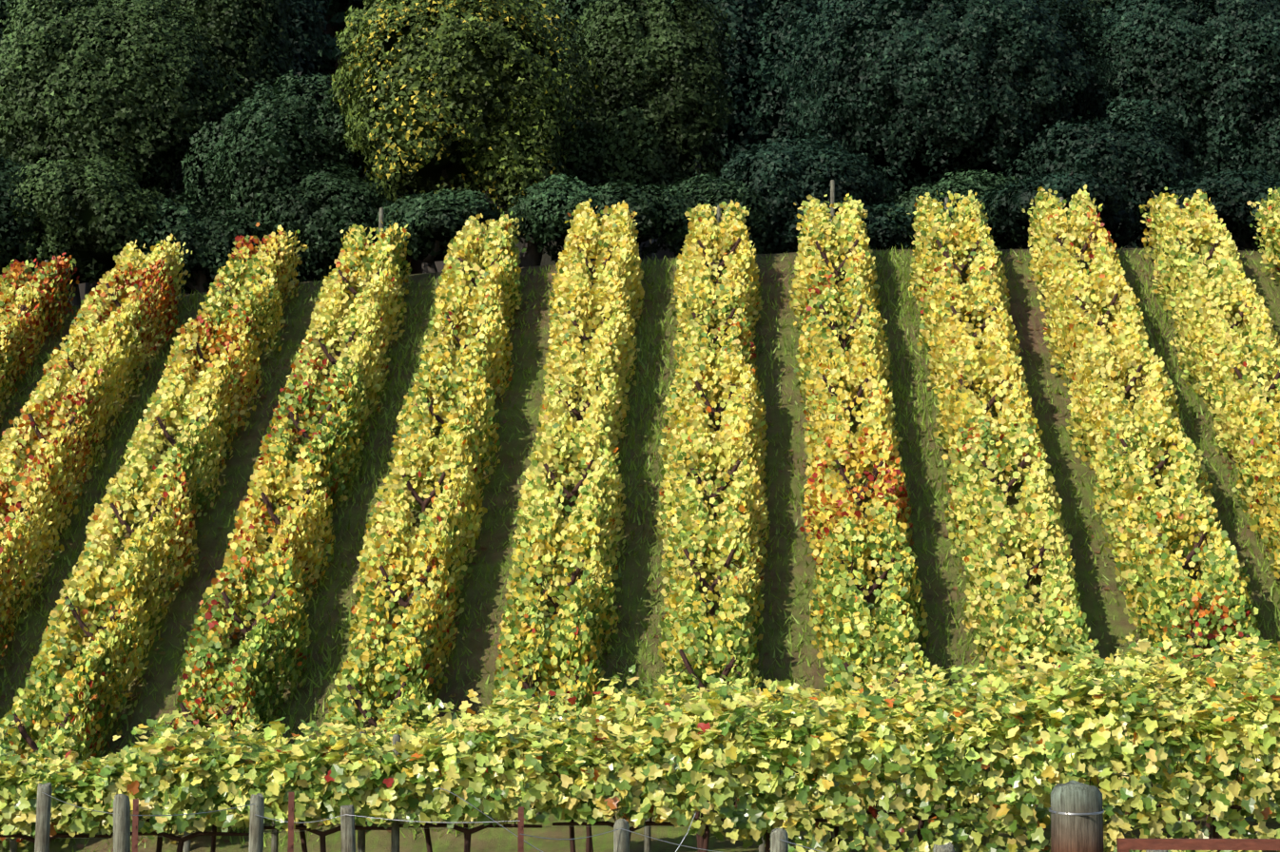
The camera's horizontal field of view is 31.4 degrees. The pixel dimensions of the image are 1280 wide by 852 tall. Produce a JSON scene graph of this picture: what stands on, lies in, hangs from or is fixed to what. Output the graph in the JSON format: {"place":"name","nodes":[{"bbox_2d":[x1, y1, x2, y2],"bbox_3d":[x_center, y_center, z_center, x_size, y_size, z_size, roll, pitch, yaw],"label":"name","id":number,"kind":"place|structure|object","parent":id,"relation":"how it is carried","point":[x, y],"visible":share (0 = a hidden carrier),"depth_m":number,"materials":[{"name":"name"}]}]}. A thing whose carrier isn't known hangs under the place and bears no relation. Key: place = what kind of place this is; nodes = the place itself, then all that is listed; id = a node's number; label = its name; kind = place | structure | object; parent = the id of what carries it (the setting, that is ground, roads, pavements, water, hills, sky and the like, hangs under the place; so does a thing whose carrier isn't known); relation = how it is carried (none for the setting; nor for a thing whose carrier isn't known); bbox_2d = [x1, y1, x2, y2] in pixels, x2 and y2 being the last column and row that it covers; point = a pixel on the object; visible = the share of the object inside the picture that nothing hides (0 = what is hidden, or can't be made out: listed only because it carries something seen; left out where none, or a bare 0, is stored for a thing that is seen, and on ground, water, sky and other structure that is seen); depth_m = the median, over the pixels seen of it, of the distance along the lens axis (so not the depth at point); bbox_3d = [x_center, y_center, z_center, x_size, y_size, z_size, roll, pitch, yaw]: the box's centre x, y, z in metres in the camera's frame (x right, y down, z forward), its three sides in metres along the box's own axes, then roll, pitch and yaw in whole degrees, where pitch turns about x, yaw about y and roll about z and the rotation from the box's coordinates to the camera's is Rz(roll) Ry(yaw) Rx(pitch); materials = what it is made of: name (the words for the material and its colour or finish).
{"place":"outdoors","nodes":[
{"label":"outdoors","id":0,"kind":"place"},
{"bbox_2d":[0,188,1279,851],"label":"terrain","id":1,"kind":"structure","parent":0,"point":[1092,607],"depth_m":40.18,"materials":[{"name":"green plant"}]},
{"bbox_2d":[0,246,24,274],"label":"bush","id":2,"kind":"object","parent":1,"relation":"on","point":[1,260],"visible":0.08,"depth_m":53.91,"materials":[{"name":"green plant"}]},
{"bbox_2d":[0,150,49,274],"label":"oak tree","id":3,"kind":"object","parent":1,"relation":"on","point":[10,229],"visible":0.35,"depth_m":53.27,"materials":[{"name":"green plant"}]},
{"bbox_2d":[0,252,79,423],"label":"vine row","id":4,"kind":"object","parent":1,"relation":"on","point":[23,287],"depth_m":48.66,"materials":[{"name":"yellow plant"}]},
{"bbox_2d":[0,0,102,242],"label":"oak tree","id":5,"kind":"object","parent":1,"relation":"on","point":[3,15],"visible":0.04,"depth_m":70.28,"materials":[{"name":"green plant"}]},
{"bbox_2d":[2,149,181,309],"bbox_3d":[-13.113,-4.085,54.330,4.588,5.081,3.299,0,-6,2],"label":"bush","id":6,"kind":"object","parent":1,"relation":"on","point":[89,222],"visible":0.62,"depth_m":53.44,"materials":[{"name":"green plant"}]},
{"bbox_2d":[0,233,192,664],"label":"vine row","id":7,"kind":"object","parent":1,"relation":"on","point":[69,389],"depth_m":43.41,"materials":[{"name":"yellow plant"}]},
{"bbox_2d":[56,0,174,304],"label":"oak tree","id":8,"kind":"object","parent":1,"relation":"on","point":[82,289],"depth_m":85.08,"materials":[{"name":"green plant"}]},
{"bbox_2d":[0,0,248,299],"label":"oak tree","id":9,"kind":"object","parent":1,"relation":"on","point":[135,87],"visible":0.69,"depth_m":56.16,"materials":[{"name":"green plant"}]},
{"bbox_2d":[0,222,308,851],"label":"vine row","id":10,"kind":"object","parent":1,"relation":"on","point":[56,689],"depth_m":39.58,"materials":[{"name":"yellow plant"}]},
{"bbox_2d":[133,192,268,293],"bbox_3d":[-10.802,-3.614,54.983,4.197,4.150,2.999,1,-6,-12],"label":"bush","id":11,"kind":"object","parent":1,"relation":"on","point":[208,240],"visible":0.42,"depth_m":54.05,"materials":[{"name":"green plant"}]},
{"bbox_2d":[90,0,329,194],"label":"oak tree","id":12,"kind":"object","parent":1,"relation":"on","point":[300,23],"visible":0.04,"depth_m":75.25,"materials":[{"name":"green plant"}]},
{"bbox_2d":[135,0,299,296],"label":"oak tree","id":13,"kind":"object","parent":1,"relation":"on","point":[245,34],"visible":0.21,"depth_m":60.31,"materials":[{"name":"green plant"}]},
{"bbox_2d":[174,0,333,282],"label":"oak tree","id":14,"kind":"object","parent":1,"relation":"on","point":[300,66],"visible":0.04,"depth_m":66.58,"materials":[{"name":"green plant"}]},
{"bbox_2d":[180,69,374,283],"bbox_3d":[-8.816,-5.079,56.476,4.543,7.400,4.072,5,-8,-41],"label":"oak tree","id":15,"kind":"object","parent":1,"relation":"on","point":[256,149],"visible":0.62,"depth_m":55.41,"materials":[{"name":"green plant"}]},
{"bbox_2d":[144,207,412,851],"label":"vine row","id":16,"kind":"object","parent":1,"relation":"on","point":[209,684],"depth_m":39.84,"materials":[{"name":"yellow plant"}]},
{"bbox_2d":[242,159,394,282],"bbox_3d":[-7.791,-4.083,55.509,3.978,4.882,3.569,0,-6,2],"label":"bush","id":17,"kind":"object","parent":1,"relation":"on","point":[320,214],"visible":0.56,"depth_m":54.44,"materials":[{"name":"green plant"}]},
{"bbox_2d":[302,0,466,31],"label":"oak tree","id":18,"kind":"object","parent":1,"relation":"on","point":[361,5],"depth_m":81.37,"materials":[{"name":"green plant"}]},
{"bbox_2d":[293,0,492,241],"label":"conifer tree","id":19,"kind":"object","parent":1,"relation":"on","point":[337,10],"visible":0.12,"depth_m":77.76,"materials":[{"name":"green plant"}]},
{"bbox_2d":[320,208,526,832],"bbox_3d":[-3.649,0.704,41.480,2.101,12.652,16.809,0,-6,2],"label":"vine row","id":20,"kind":"object","parent":1,"relation":"on","point":[376,667],"depth_m":39.50,"materials":[{"name":"yellow plant"}]},
{"bbox_2d":[353,92,498,274],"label":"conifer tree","id":21,"kind":"object","parent":1,"relation":"on","point":[416,266],"depth_m":81.71,"materials":[{"name":"green plant"}]},
{"bbox_2d":[374,188,509,273],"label":"bush","id":22,"kind":"object","parent":1,"relation":"on","point":[435,223],"visible":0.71,"depth_m":52.36,"materials":[{"name":"green plant"}]},
{"bbox_2d":[328,0,606,271],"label":"maple tree","id":23,"kind":"object","parent":1,"relation":"on","point":[438,81],"visible":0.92,"depth_m":53.74,"materials":[{"name":"green plant"}]},
{"bbox_2d":[465,76,568,267],"bbox_3d":[-2.893,-5.506,54.428,2.565,6.013,1.945,0,-6,2],"label":"maple tree","id":24,"kind":"object","parent":1,"relation":"on","point":[548,164],"visible":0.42,"depth_m":53.98,"materials":[{"name":"green plant"}]},
{"bbox_2d":[484,198,644,815],"bbox_3d":[-1.150,0.510,41.435,2.014,12.582,16.722,0,-6,2],"label":"vine row","id":25,"kind":"object","parent":1,"relation":"on","point":[575,629],"depth_m":39.35,"materials":[{"name":"yellow plant"}]},
{"bbox_2d":[470,0,673,260],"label":"oak tree","id":26,"kind":"object","parent":1,"relation":"on","point":[573,9],"depth_m":70.47,"materials":[{"name":"green plant"}]},
{"bbox_2d":[504,174,695,262],"bbox_3d":[-0.939,-4.328,53.505,4.652,3.119,3.244,0,-6,2],"label":"bush","id":27,"kind":"object","parent":1,"relation":"on","point":[545,217],"visible":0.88,"depth_m":52.68,"materials":[{"name":"green plant"}]},
{"bbox_2d":[0,650,1279,851],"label":"vine row","id":28,"kind":"object","parent":1,"relation":"on","point":[493,757],"visible":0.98,"depth_m":22.78,"materials":[{"name":"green plant"}]},
{"bbox_2d":[0,656,1279,851],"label":"vine row","id":29,"kind":"object","parent":1,"relation":"on","point":[921,698],"visible":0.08,"depth_m":25.42,"materials":[{"name":"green plant"}]},
{"bbox_2d":[556,0,739,259],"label":"oak tree","id":30,"kind":"object","parent":1,"relation":"on","point":[646,122],"visible":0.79,"depth_m":58.09,"materials":[{"name":"green plant"}]},
{"bbox_2d":[34,780,1279,851],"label":"trellis posts","id":31,"kind":"object","parent":1,"relation":"on","point":[1076,810],"visible":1,"depth_m":12.97,"materials":[{"name":"grey wood"}]},
{"bbox_2d":[651,154,701,259],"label":"oak tree","id":32,"kind":"object","parent":1,"relation":"on","point":[663,254],"depth_m":90.33,"materials":[{"name":"green plant"}]},
{"bbox_2d":[654,199,770,813],"bbox_3d":[1.316,0.442,41.281,2.054,12.523,16.829,0,-6,2],"label":"vine row","id":33,"kind":"object","parent":1,"relation":"on","point":[698,645],"depth_m":39.81,"materials":[{"name":"yellow plant"}]},
{"bbox_2d":[655,172,783,257],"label":"bush","id":34,"kind":"object","parent":1,"relation":"on","point":[711,198],"visible":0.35,"depth_m":53.64,"materials":[{"name":"green plant"}]},
{"bbox_2d":[174,636,1279,851],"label":"vine row","id":35,"kind":"object","parent":1,"relation":"on","point":[1021,682],"visible":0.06,"depth_m":27.85,"materials":[{"name":"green plant"}]},
{"bbox_2d":[671,0,849,254],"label":"oak tree","id":36,"kind":"object","parent":1,"relation":"on","point":[755,119],"visible":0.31,"depth_m":66.48,"materials":[{"name":"green plant"}]},
{"bbox_2d":[683,0,877,169],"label":"oak tree","id":37,"kind":"object","parent":1,"relation":"on","point":[806,27],"depth_m":74.31,"materials":[{"name":"green plant"}]},
{"bbox_2d":[717,132,893,253],"bbox_3d":[4.013,-4.700,55.186,4.292,4.806,3.464,0,-6,2],"label":"bush","id":38,"kind":"object","parent":1,"relation":"on","point":[781,178],"visible":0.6,"depth_m":54.26,"materials":[{"name":"green plant"}]},
{"bbox_2d":[757,200,917,253],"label":"bush","id":39,"kind":"object","parent":1,"relation":"on","point":[884,232],"visible":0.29,"depth_m":54.01,"materials":[{"name":"green plant"}]},
{"bbox_2d":[788,179,933,698],"bbox_3d":[3.832,0.156,41.110,1.950,12.962,17.010,0,-6,2],"label":"vine row","id":40,"kind":"object","parent":1,"relation":"on","point":[848,636],"depth_m":39.52,"materials":[{"name":"yellow plant"}]},
{"bbox_2d":[590,632,1279,851],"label":"vine row","id":41,"kind":"object","parent":1,"relation":"on","point":[1099,669],"visible":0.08,"depth_m":30.16,"materials":[{"name":"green plant"}]},
{"bbox_2d":[762,0,1134,246],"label":"oak tree","id":42,"kind":"object","parent":1,"relation":"on","point":[926,92],"visible":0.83,"depth_m":56.52,"materials":[{"name":"green plant"}]},
{"bbox_2d":[876,168,1029,249],"bbox_3d":[7.626,-4.329,55.361,4.427,4.050,3.751,0,-6,2],"label":"bush","id":43,"kind":"object","parent":1,"relation":"on","point":[965,184],"visible":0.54,"depth_m":54.41,"materials":[{"name":"green plant"}]},
{"bbox_2d":[906,190,1100,677],"bbox_3d":[6.356,0.224,40.969,2.078,12.438,17.063,0,-6,2],"label":"vine row","id":44,"kind":"object","parent":1,"relation":"on","point":[1007,611],"depth_m":39.49,"materials":[{"name":"yellow plant"}]},
{"bbox_2d":[979,170,1139,248],"bbox_3d":[10.005,-4.481,53.060,3.113,2.954,3.405,-6,-8,44],"label":"bush","id":45,"kind":"object","parent":1,"relation":"on","point":[1066,186],"visible":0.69,"depth_m":52.45,"materials":[{"name":"green plant"}]},
{"bbox_2d":[995,97,1210,249],"bbox_3d":[11.427,-5.121,55.941,4.759,6.224,4.861,5,-8,-43],"label":"bush","id":46,"kind":"object","parent":1,"relation":"on","point":[1141,158],"visible":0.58,"depth_m":54.75,"materials":[{"name":"green plant"}]},
{"bbox_2d":[1022,0,1195,131],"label":"oak tree","id":47,"kind":"object","parent":1,"relation":"on","point":[1107,3],"depth_m":71.61,"materials":[{"name":"green plant"}]},
{"bbox_2d":[1020,184,1269,755],"bbox_3d":[8.859,0.050,41.017,2.132,12.327,16.780,0,-6,2],"label":"vine row","id":48,"kind":"object","parent":1,"relation":"on","point":[1172,598],"depth_m":39.58,"materials":[{"name":"yellow plant"}]},
{"bbox_2d":[1082,0,1231,248],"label":"oak tree","id":49,"kind":"object","parent":1,"relation":"on","point":[1134,245],"depth_m":66.84,"materials":[{"name":"green plant"}]},
{"bbox_2d":[1070,0,1279,248],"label":"oak tree","id":50,"kind":"object","parent":1,"relation":"on","point":[1212,85],"visible":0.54,"depth_m":56.78,"materials":[{"name":"green plant"}]},
{"bbox_2d":[1138,186,1279,584],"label":"vine row","id":51,"kind":"object","parent":1,"relation":"on","point":[1194,295],"depth_m":43.47,"materials":[{"name":"yellow plant"}]},
{"bbox_2d":[1143,167,1279,251],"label":"bush","id":52,"kind":"object","parent":1,"relation":"on","point":[1228,200],"visible":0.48,"depth_m":52.51,"materials":[{"name":"green plant"}]},
{"bbox_2d":[1234,87,1279,191],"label":"oak tree","id":53,"kind":"object","parent":1,"relation":"on","point":[1273,172],"visible":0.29,"depth_m":55.88,"materials":[{"name":"green plant"}]},
{"bbox_2d":[1247,186,1279,283],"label":"vine row","id":54,"kind":"object","parent":1,"relation":"on","point":[1269,223],"depth_m":48.56,"materials":[{"name":"yellow plant"}]}
]}

